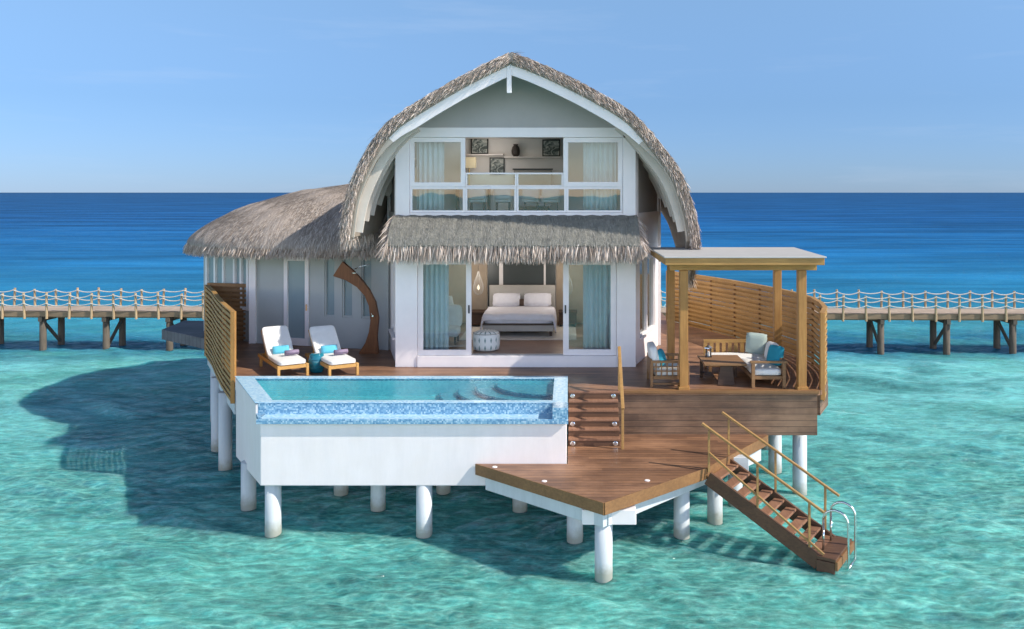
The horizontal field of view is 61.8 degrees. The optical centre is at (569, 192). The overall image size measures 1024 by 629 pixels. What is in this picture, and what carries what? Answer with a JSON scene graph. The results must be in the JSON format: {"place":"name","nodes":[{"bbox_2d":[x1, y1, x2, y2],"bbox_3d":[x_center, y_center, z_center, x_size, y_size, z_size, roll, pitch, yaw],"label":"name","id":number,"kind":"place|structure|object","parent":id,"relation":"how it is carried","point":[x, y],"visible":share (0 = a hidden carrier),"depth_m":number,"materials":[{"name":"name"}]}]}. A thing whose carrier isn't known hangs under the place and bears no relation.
{"place":"outdoors","nodes":[
{"label":"outdoors","id":0,"kind":"place"},
{"bbox_2d":[456,189,490,209],"bbox_3d":[-2.750,0.155,24.500,1.000,0.706,0.500,0,0,0],"label":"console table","id":1,"kind":"object","parent":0,"point":[457,199],"visible":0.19,"depth_m":24.33,"materials":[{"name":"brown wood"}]},
{"bbox_2d":[466,157,475,184],"bbox_3d":[-2.860,-0.601,24.400,0.380,0.798,0.240,0,0,0],"label":"table lamp","id":2,"kind":"object","parent":1,"relation":"on","point":[470,162],"visible":0.77,"depth_m":24.28,"materials":[{"name":"beige fabric"}]},
{"bbox_2d":[0,193,1023,628],"bbox_3d":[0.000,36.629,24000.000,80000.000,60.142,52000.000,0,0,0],"label":"sea","id":3,"kind":"structure","parent":0,"point":[120,499],"depth_m":18.95,"materials":[{"name":"liquid"}]},
{"bbox_2d":[235,376,567,538],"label":"swimming pool","id":4,"kind":"structure","parent":3,"relation":"in","point":[422,434],"depth_m":16.50,"materials":[{"name":"paint"}]},
{"bbox_2d":[0,287,1023,354],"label":"boardwalk","id":5,"kind":"structure","parent":3,"relation":"in","point":[869,316],"depth_m":36.07,"materials":[{"name":"brown wood"}]},
{"bbox_2d":[207,312,827,495],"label":"villa deck","id":6,"kind":"structure","parent":3,"relation":"on","point":[773,410],"depth_m":19.11,"materials":[{"name":"timber decking"},{"name":"white paint"}]},
{"bbox_2d":[162,320,203,348],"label":"side walkway","id":7,"kind":"structure","parent":6,"relation":"on","point":[189,333],"depth_m":26.32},
{"bbox_2d":[204,284,235,403],"bbox_3d":[-9.126,3.739,22.177,0.153,2.082,6.519,0,0,-28],"label":"slatted fence","id":8,"kind":"object","parent":6,"relation":"on","point":[215,334],"visible":1,"depth_m":21.07,"materials":[{"name":"brown wood"}]},
{"bbox_2d":[207,283,245,340],"bbox_3d":[-9.875,3.477,24.855,1.514,1.660,0.119,0,0,15],"label":"slatted fence","id":9,"kind":"object","parent":6,"relation":"on","point":[227,292],"visible":0.43,"depth_m":24.80,"materials":[{"name":"brown wood"}]},
{"bbox_2d":[258,325,308,375],"bbox_3d":[-6.948,3.818,20.674,0.720,0.960,1.960,0,0,-33],"label":"sun lounger","id":10,"kind":"object","parent":6,"relation":"on","point":[272,336],"visible":0.9,"depth_m":20.78,"materials":[{"name":"white fabric"}]},
{"bbox_2d":[272,345,288,353],"bbox_3d":[-7.020,3.824,20.784,0.407,0.200,0.120,0,-25,-33],"label":"bolster pillow","id":11,"kind":"object","parent":10,"relation":"on","point":[279,349],"visible":0.84,"depth_m":20.72,"materials":[{"name":"teal fabric"}]},
{"bbox_2d":[284,349,298,354],"bbox_3d":[-6.646,3.830,20.446,0.320,0.119,0.129,0,0,-33],"label":"rolled towel","id":12,"kind":"object","parent":10,"relation":"on","point":[291,352],"visible":1,"depth_m":20.40,"materials":[{"name":"purple fabric"}]},
{"bbox_2d":[308,353,323,372],"bbox_3d":[-6.050,4.077,20.450,0.396,0.445,0.396,0,0,0],"label":"garden stool","id":13,"kind":"object","parent":6,"relation":"on","point":[314,360],"visible":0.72,"depth_m":20.30,"materials":[{"name":"teal ceramic"}]},
{"bbox_2d":[305,325,358,375],"bbox_3d":[-5.788,3.818,20.733,0.720,0.960,1.960,0,0,-33],"label":"sun lounger","id":14,"kind":"object","parent":6,"relation":"on","point":[320,336],"visible":0.76,"depth_m":20.86,"materials":[{"name":"white fabric"}]},
{"bbox_2d":[321,345,337,353],"bbox_3d":[-5.860,3.824,20.845,0.407,0.200,0.120,0,-25,-33],"label":"bolster pillow","id":15,"kind":"object","parent":14,"relation":"on","point":[328,349],"visible":0.9,"depth_m":20.79,"materials":[{"name":"teal fabric"}]},
{"bbox_2d":[333,349,347,354],"bbox_3d":[-5.486,3.830,20.506,0.320,0.119,0.129,0,0,-33],"label":"rolled towel","id":16,"kind":"object","parent":14,"relation":"on","point":[340,351],"visible":1,"depth_m":20.47,"materials":[{"name":"purple fabric"}]},
{"bbox_2d":[333,261,379,353],"bbox_3d":[-5.684,3.071,22.755,1.211,2.452,0.250,0,0,0],"label":"outdoor shower","id":17,"kind":"object","parent":6,"relation":"on","point":[346,272],"visible":1,"depth_m":22.72,"materials":[{"name":"brown wood"}]},
{"bbox_2d":[182,51,702,366],"bbox_3d":[-4.336,0.502,26.351,15.284,7.591,13.399,0,0,0],"label":"overwater villa","id":18,"kind":"object","parent":6,"relation":"on","point":[283,257],"visible":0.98,"depth_m":21.05,"materials":[{"name":"white paint"}]},
{"bbox_2d":[205,256,224,284],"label":"window","id":19,"kind":"structure","parent":18,"relation":"in","point":[214,267],"depth_m":25.90,"materials":[{"name":"white paint"}]},
{"bbox_2d":[233,256,248,310],"bbox_3d":[-9.523,2.478,24.815,0.910,1.835,0.090,0,0,42],"label":"window","id":20,"kind":"structure","parent":18,"relation":"in","point":[240,267],"depth_m":24.76,"materials":[{"name":"white paint"}]},
{"bbox_2d":[284,256,309,345],"bbox_3d":[-7.660,3.045,23.956,0.792,2.490,0.142,0,0,15],"label":"wing door","id":21,"kind":"structure","parent":18,"relation":"in","point":[296,273],"depth_m":23.98,"materials":[{"name":"white paint"}]},
{"bbox_2d":[325,258,334,316],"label":"window","id":22,"kind":"structure","parent":18,"relation":"in","point":[330,264],"depth_m":23.78,"materials":[{"name":"grey glass"}]},
{"bbox_2d":[343,256,352,317],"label":"window","id":23,"kind":"structure","parent":18,"relation":"in","point":[347,287],"depth_m":23.64,"materials":[{"name":"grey glass"}]},
{"bbox_2d":[362,257,371,317],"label":"window","id":24,"kind":"structure","parent":18,"relation":"in","point":[366,270],"depth_m":23.49,"materials":[{"name":"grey glass"}]},
{"bbox_2d":[388,260,394,339],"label":"side window","id":25,"kind":"structure","parent":18,"relation":"in","point":[392,333],"depth_m":23.05,"materials":[{"name":"white paint"}]},
{"bbox_2d":[417,142,443,209],"bbox_3d":[-3.484,-0.527,21.420,0.691,2.045,0.116,0,0,0],"label":"curtain","id":26,"kind":"object","parent":18,"relation":"hanging from","point":[430,161],"visible":0.59,"depth_m":21.41,"materials":[{"name":"fabric"}]},
{"bbox_2d":[424,264,448,348],"bbox_3d":[-3.348,2.555,21.419,0.643,2.910,0.114,0,0,0],"label":"curtain","id":27,"kind":"object","parent":18,"relation":"hanging from","point":[436,306],"visible":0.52,"depth_m":21.40,"materials":[{"name":"fabric"}]},
{"bbox_2d":[410,187,464,212],"bbox_3d":[-3.250,0.180,21.095,1.360,0.630,0.070,0,0,0],"label":"window","id":28,"kind":"structure","parent":18,"relation":"in","point":[411,188],"depth_m":21.06,"materials":[{"name":"white paint"}]},
{"bbox_2d":[410,138,465,186],"bbox_3d":[-3.248,-0.747,21.085,1.365,1.215,0.070,0,0,0],"label":"window","id":29,"kind":"structure","parent":18,"relation":"in","point":[463,140],"depth_m":21.05,"materials":[{"name":"white paint"}]},
{"bbox_2d":[418,259,471,354],"bbox_3d":[-3.075,2.830,21.080,1.320,2.370,0.100,0,0,0],"label":"sliding door","id":30,"kind":"structure","parent":18,"relation":"in","point":[421,351],"depth_m":21.06,"materials":[{"name":"white paint"}]},
{"bbox_2d":[449,304,462,344],"bbox_3d":[-3.300,3.533,22.935,0.797,0.986,0.807,0,0,0],"label":"lounge chair","id":31,"kind":"object","parent":18,"relation":"on","point":[455,317],"visible":0.48,"depth_m":23.09,"materials":[{"name":"grey fabric"}]},
{"bbox_2d":[468,189,486,209],"bbox_3d":[-2.420,0.179,22.570,0.480,0.658,0.500,0,0,0],"label":"chair","id":32,"kind":"object","parent":18,"relation":"on","point":[476,195],"visible":0.84,"depth_m":22.34,"materials":[{"name":"beige fabric"}]},
{"bbox_2d":[473,263,483,294],"bbox_3d":[-2.720,1.967,25.550,0.321,2.215,0.321,0,0,0],"label":"pendant lamp","id":33,"kind":"object","parent":18,"relation":"hanging from","point":[480,279],"visible":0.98,"depth_m":25.55,"materials":[{"name":"beige metal"}]},
{"bbox_2d":[466,154,503,155],"bbox_3d":[-2.500,-1.090,24.759,1.200,0.040,0.278,0,0,0],"label":"wall shelf","id":34,"kind":"object","parent":18,"relation":"attached to","point":[484,154],"depth_m":24.69,"materials":[{"name":"white paint"}]},
{"bbox_2d":[471,139,487,153],"bbox_3d":[-2.600,-1.351,24.775,0.500,0.480,0.030,0,-6,0],"label":"framed picture","id":35,"kind":"object","parent":34,"relation":"on","point":[479,146],"visible":0.93,"depth_m":24.77,"materials":[{"name":"grey paper"}]},
{"bbox_2d":[473,329,499,351],"bbox_3d":[-2.120,3.783,21.850,0.690,0.490,0.690,0,0,0],"label":"pouf","id":36,"kind":"object","parent":18,"relation":"on","point":[485,340],"visible":1,"depth_m":21.57,"materials":[{"name":"fabric"}]},
{"bbox_2d":[465,187,515,212],"bbox_3d":[-1.935,0.180,21.095,1.261,0.630,0.070,0,0,0],"label":"window","id":37,"kind":"structure","parent":18,"relation":"in","point":[466,188],"depth_m":21.06,"materials":[{"name":"white paint"}]},
{"bbox_2d":[489,157,504,174],"bbox_3d":[-2.100,-0.770,24.860,0.440,0.500,0.030,0,0,0],"label":"framed picture","id":38,"kind":"object","parent":18,"relation":"attached to","point":[496,164],"visible":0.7,"depth_m":24.86,"materials":[{"name":"grey paper"}]},
{"bbox_2d":[494,189,511,209],"bbox_3d":[-1.780,0.179,22.970,0.480,0.658,0.500,0,0,0],"label":"chair","id":39,"kind":"object","parent":18,"relation":"on","point":[502,195],"visible":0.84,"depth_m":22.74,"materials":[{"name":"beige fabric"}]},
{"bbox_2d":[459,325,575,339],"bbox_3d":[-1.400,4.020,24.600,3.200,0.012,2.600,0,0,0],"label":"rug","id":40,"kind":"object","parent":18,"relation":"on","point":[526,335],"visible":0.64,"depth_m":24.12,"materials":[{"name":"fabric"}]},
{"bbox_2d":[472,310,485,323],"bbox_3d":[-2.780,3.792,25.700,0.560,0.468,0.500,0,0,0],"label":"bedside table","id":41,"kind":"object","parent":40,"relation":"on","point":[477,315],"visible":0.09,"depth_m":25.48,"materials":[{"name":"brown wood"}]},
{"bbox_2d":[480,285,556,335],"bbox_3d":[-1.420,3.415,24.820,2.126,1.214,2.280,0,0,0],"label":"bed","id":42,"kind":"object","parent":40,"relation":"on","point":[506,311],"visible":0.99,"depth_m":24.74,"materials":[{"name":"white fabric"}]},
{"bbox_2d":[558,310,576,326],"bbox_3d":[-0.040,3.792,25.700,0.560,0.468,0.500,0,0,0],"label":"bedside table","id":43,"kind":"object","parent":40,"relation":"on","point":[572,316],"visible":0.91,"depth_m":25.48,"materials":[{"name":"brown wood"}]},
{"bbox_2d":[522,189,539,209],"bbox_3d":[-1.020,0.179,22.970,0.480,0.658,0.500,0,0,0],"label":"chair","id":44,"kind":"object","parent":18,"relation":"on","point":[530,195],"visible":0.87,"depth_m":22.74,"materials":[{"name":"beige fabric"}]},
{"bbox_2d":[504,156,562,157],"bbox_3d":[-0.965,-1.020,24.759,1.830,0.040,0.278,0,0,0],"label":"wall shelf","id":45,"kind":"object","parent":18,"relation":"attached to","point":[533,156],"depth_m":24.62,"materials":[{"name":"white paint"}]},
{"bbox_2d":[511,144,519,155],"bbox_3d":[-1.550,-1.222,24.750,0.250,0.360,0.250,0,0,0],"label":"vase","id":46,"kind":"object","parent":45,"relation":"on","point":[515,151],"visible":1,"depth_m":24.66,"materials":[{"name":"black ceramic"}]},
{"bbox_2d":[542,139,559,155],"bbox_3d":[-0.520,-1.291,24.776,0.520,0.500,0.031,0,-6,0],"label":"framed picture","id":47,"kind":"object","parent":45,"relation":"on","point":[550,147],"visible":1,"depth_m":24.77,"materials":[{"name":"black paper"}]},
{"bbox_2d":[517,187,565,212],"bbox_3d":[-0.688,0.180,21.095,1.225,0.630,0.070,0,0,0],"label":"window","id":48,"kind":"structure","parent":18,"relation":"in","point":[518,211],"depth_m":21.06,"materials":[{"name":"white paint"}]},
{"bbox_2d":[542,189,559,209],"bbox_3d":[-0.480,0.179,22.570,0.480,0.658,0.500,0,0,0],"label":"chair","id":49,"kind":"object","parent":18,"relation":"on","point":[550,195],"visible":0.85,"depth_m":22.34,"materials":[{"name":"beige fabric"}]},
{"bbox_2d":[563,259,615,354],"bbox_3d":[0.508,2.830,21.080,1.315,2.370,0.100,0,0,0],"label":"sliding door","id":50,"kind":"structure","parent":18,"relation":"in","point":[566,351],"depth_m":21.06,"materials":[{"name":"white paint"}]},
{"bbox_2d":[563,138,622,186],"bbox_3d":[0.588,-0.747,21.085,1.465,1.215,0.070,0,0,0],"label":"window","id":51,"kind":"structure","parent":18,"relation":"in","point":[565,140],"depth_m":21.05,"materials":[{"name":"white paint"}]},
{"bbox_2d":[566,187,622,212],"bbox_3d":[0.625,0.180,21.095,1.391,0.630,0.070,0,0,0],"label":"window","id":52,"kind":"structure","parent":18,"relation":"in","point":[567,188],"depth_m":21.06,"materials":[{"name":"white paint"}]},
{"bbox_2d":[583,265,610,348],"bbox_3d":[0.744,2.555,21.417,0.787,2.910,0.111,0,0,0],"label":"curtain","id":53,"kind":"object","parent":18,"relation":"hanging from","point":[596,306],"visible":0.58,"depth_m":21.41,"materials":[{"name":"fabric"}]},
{"bbox_2d":[583,143,616,209],"bbox_3d":[0.774,-0.527,21.417,0.848,2.045,0.111,0,0,0],"label":"curtain","id":54,"kind":"object","parent":18,"relation":"hanging from","point":[599,162],"visible":0.6,"depth_m":21.41,"materials":[{"name":"fabric"}]},
{"bbox_2d":[640,255,657,338],"bbox_3d":[2.074,2.721,22.652,0.171,2.022,2.002,0,0,17],"label":"side window","id":55,"kind":"structure","parent":18,"relation":"in","point":[647,330],"depth_m":22.70,"materials":[{"name":"white paint"}]},
{"bbox_2d":[647,341,688,387],"bbox_3d":[2.210,3.847,19.250,0.880,0.902,0.900,0,0,0],"label":"armchair","id":56,"kind":"object","parent":6,"relation":"on","point":[669,369],"visible":0.83,"depth_m":18.86,"materials":[{"name":"brown wood"}]},
{"bbox_2d":[657,348,666,365],"bbox_3d":[2.061,3.691,19.139,0.160,0.360,0.387,-21,-6,17],"label":"throw pillow","id":57,"kind":"object","parent":56,"relation":"on","point":[661,354],"visible":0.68,"depth_m":19.00,"materials":[{"name":"teal fabric"}]},
{"bbox_2d":[697,355,746,384],"bbox_3d":[3.470,4.049,19.450,0.940,0.498,1.040,0,0,0],"label":"coffee table","id":58,"kind":"object","parent":6,"relation":"on","point":[727,374],"visible":1,"depth_m":19.07,"materials":[{"name":"brown wood"}]},
{"bbox_2d":[705,345,711,356],"bbox_3d":[3.220,3.664,19.720,0.172,0.270,0.172,0,0,-25],"label":"lantern","id":59,"kind":"object","parent":58,"relation":"on","point":[708,353],"visible":1,"depth_m":19.69,"materials":[{"name":"silver metal"}]},
{"bbox_2d":[649,247,826,389],"bbox_3d":[3.800,2.832,19.720,3.620,2.933,3.120,0,0,0],"label":"pergola","id":60,"kind":"object","parent":6,"relation":"on","point":[776,260],"visible":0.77,"depth_m":18.60,"materials":[{"name":"brown wood"}]},
{"bbox_2d":[703,339,787,387],"bbox_3d":[4.048,3.949,19.850,1.505,0.698,2.200,0,0,0],"label":"corner sofa","id":61,"kind":"object","parent":6,"relation":"on","point":[758,366],"visible":0.67,"depth_m":19.57,"materials":[{"name":"brown wood"}]},
{"bbox_2d":[745,332,766,353],"bbox_3d":[4.531,3.653,20.675,0.503,0.500,0.180,4,-13,14],"label":"throw pillow","id":62,"kind":"object","parent":61,"relation":"on","point":[756,343],"visible":0.94,"depth_m":20.61,"materials":[{"name":"white fabric"}]},
{"bbox_2d":[764,341,778,358],"bbox_3d":[4.708,3.691,19.877,0.160,0.420,0.426,15,-5,-19],"label":"throw pillow","id":63,"kind":"object","parent":61,"relation":"on","point":[768,343],"visible":0.44,"depth_m":19.91,"materials":[{"name":"white fabric"}]},
{"bbox_2d":[766,345,783,365],"bbox_3d":[4.671,3.683,19.332,0.180,0.440,0.445,19,-10,-31],"label":"throw pillow","id":64,"kind":"object","parent":61,"relation":"on","point":[775,353],"visible":0.86,"depth_m":19.24,"materials":[{"name":"teal fabric"}]},
{"bbox_2d":[666,271,827,400],"bbox_3d":[5.016,3.587,23.745,1.359,1.939,10.341,0,0,-13],"label":"slatted fence","id":65,"kind":"object","parent":6,"relation":"on","point":[706,310],"visible":0.67,"depth_m":24.60,"materials":[{"name":"brown wood"}]},
{"bbox_2d":[475,434,767,582],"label":"deck","id":66,"kind":"structure","parent":3,"relation":"in","point":[603,489],"depth_m":16.10,"materials":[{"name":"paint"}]},
{"bbox_2d":[568,390,619,445],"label":"deck steps","id":67,"kind":"structure","parent":66,"relation":"on","point":[593,418],"depth_m":18.01,"materials":[{"name":"brown wood"}]},
{"bbox_2d":[618,346,624,448],"bbox_3d":[1.090,4.297,17.980,0.070,1.886,1.305,0,0,0],"label":"step handrail","id":68,"kind":"object","parent":66,"relation":"on","point":[620,382],"visible":1,"depth_m":17.66,"materials":[{"name":"brown wood"}]},
{"bbox_2d":[701,412,853,574],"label":"sea stairs","id":69,"kind":"structure","parent":66,"relation":"attached to","point":[831,558],"depth_m":15.82,"materials":[{"name":"brown wood"}]},
{"bbox_2d":[822,501,856,569],"bbox_3d":[4.872,6.620,15.384,0.482,1.961,0.522,0,0,33],"label":"boarding ladder","id":70,"kind":"object","parent":69,"relation":"attached to","point":[849,565],"visible":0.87,"depth_m":15.29,"materials":[{"name":"silver metal"}]},
{"bbox_2d":[0,0,1023,192],"label":"sky","id":71,"kind":"structure","parent":0,"point":[97,96],"materials":[{"name":"blue"}]},
{"bbox_2d":[512,169,552,210],"bbox_3d":[-1.050,-0.091,24.210,1.160,1.198,1.020,0,0,0],"label":"desk","id":72,"kind":"object","parent":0,"point":[534,179],"visible":0.53,"depth_m":24.60,"materials":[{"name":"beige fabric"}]},
{"bbox_3d":[-3.450,3.762,24.300,0.440,0.528,0.440,0,0,0],"label":"side table","id":73,"kind":"object","parent":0,"visible":0},
{"bbox_2d":[449,296,453,303],"bbox_3d":[-3.450,3.227,24.300,0.340,0.540,0.340,0,0,0],"label":"table lamp","id":74,"kind":"object","parent":73,"relation":"on","point":[450,300],"visible":0.12,"depth_m":24.21,"materials":[{"name":"white fabric"}]}
]}

